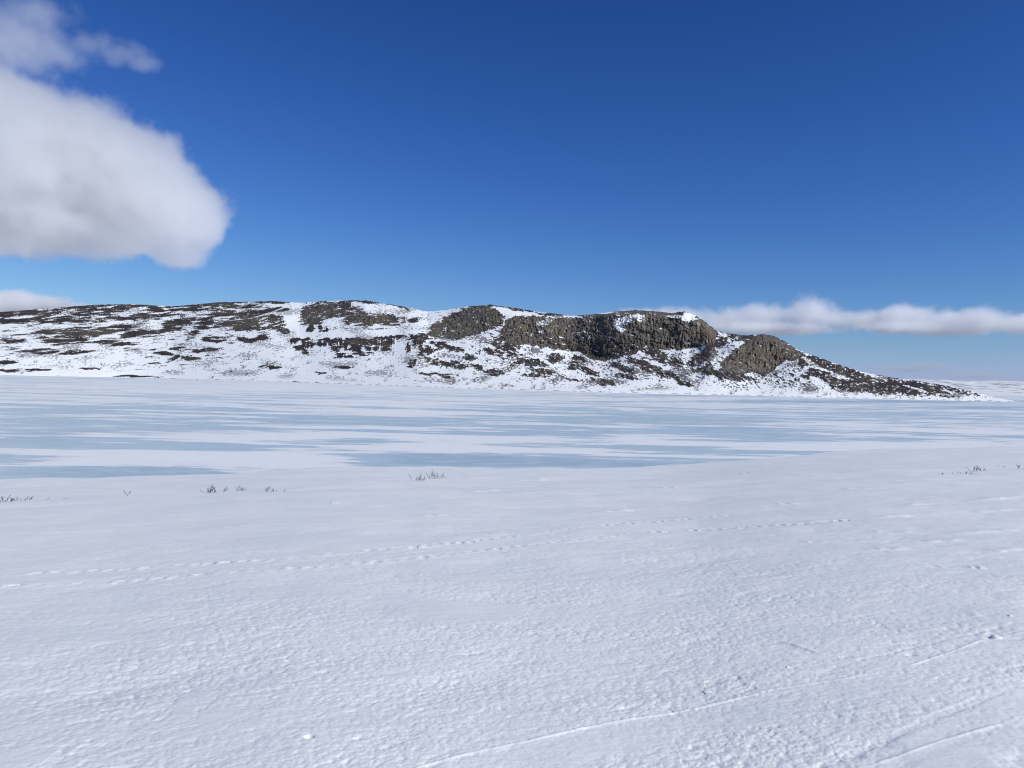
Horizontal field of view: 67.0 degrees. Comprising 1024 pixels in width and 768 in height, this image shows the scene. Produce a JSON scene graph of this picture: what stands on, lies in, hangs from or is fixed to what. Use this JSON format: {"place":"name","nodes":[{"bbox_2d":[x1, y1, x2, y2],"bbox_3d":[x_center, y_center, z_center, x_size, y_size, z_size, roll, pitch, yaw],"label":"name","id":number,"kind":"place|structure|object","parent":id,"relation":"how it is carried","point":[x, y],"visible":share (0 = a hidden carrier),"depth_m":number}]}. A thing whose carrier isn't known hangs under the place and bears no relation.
{"place":"outdoors","nodes":[
{"label":"outdoors","id":0,"kind":"place"},
{"bbox_2d":[0,300,1016,401],"bbox_3d":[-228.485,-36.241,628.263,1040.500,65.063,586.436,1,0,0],"label":"hill","id":1,"kind":"structure","parent":0,"point":[334,342],"depth_m":462.71},
{"bbox_2d":[0,445,1023,767],"bbox_3d":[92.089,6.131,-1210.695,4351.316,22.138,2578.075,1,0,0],"label":"snow ground","id":2,"kind":"structure","parent":0,"point":[368,617],"depth_m":7.33},
{"bbox_2d":[0,496,26,501],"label":"dwarf shrub","id":3,"kind":"object","parent":2,"relation":"on","point":[11,499],"visible":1,"depth_m":22.38},
{"bbox_2d":[201,486,228,492],"bbox_3d":[-9.564,3.407,25.016,0.846,0.324,0.817,1,0,0],"label":"dwarf shrub","id":4,"kind":"object","parent":2,"relation":"on","point":[214,489],"visible":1,"depth_m":24.83},
{"bbox_2d":[426,469,443,478],"bbox_3d":[-3.176,3.854,32.830,0.968,0.407,0.749,2,1,39],"label":"dwarf shrub","id":5,"kind":"object","parent":2,"relation":"on","point":[431,474],"visible":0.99,"depth_m":32.73},
{"bbox_2d":[990,635,1001,638],"bbox_3d":[3.928,2.064,6.279,0.090,0.052,0.084,2,0,16],"label":"snow lump","id":6,"kind":"object","parent":2,"relation":"on","point":[995,637],"visible":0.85,"depth_m":6.26},
{"bbox_2d":[0,375,1023,478],"bbox_3d":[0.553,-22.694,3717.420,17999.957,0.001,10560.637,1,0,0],"label":"lake ice","id":7,"kind":"structure","parent":0,"point":[72,427],"depth_m":82.85},
{"bbox_2d":[0,0,1023,380],"label":"sky","id":8,"kind":"structure","parent":0,"point":[841,182]},
{"bbox_2d":[904,379,1023,392],"bbox_3d":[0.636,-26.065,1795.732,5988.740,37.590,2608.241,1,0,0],"label":"hills","id":9,"kind":"structure","parent":0,"point":[999,386],"depth_m":2024.32}
]}

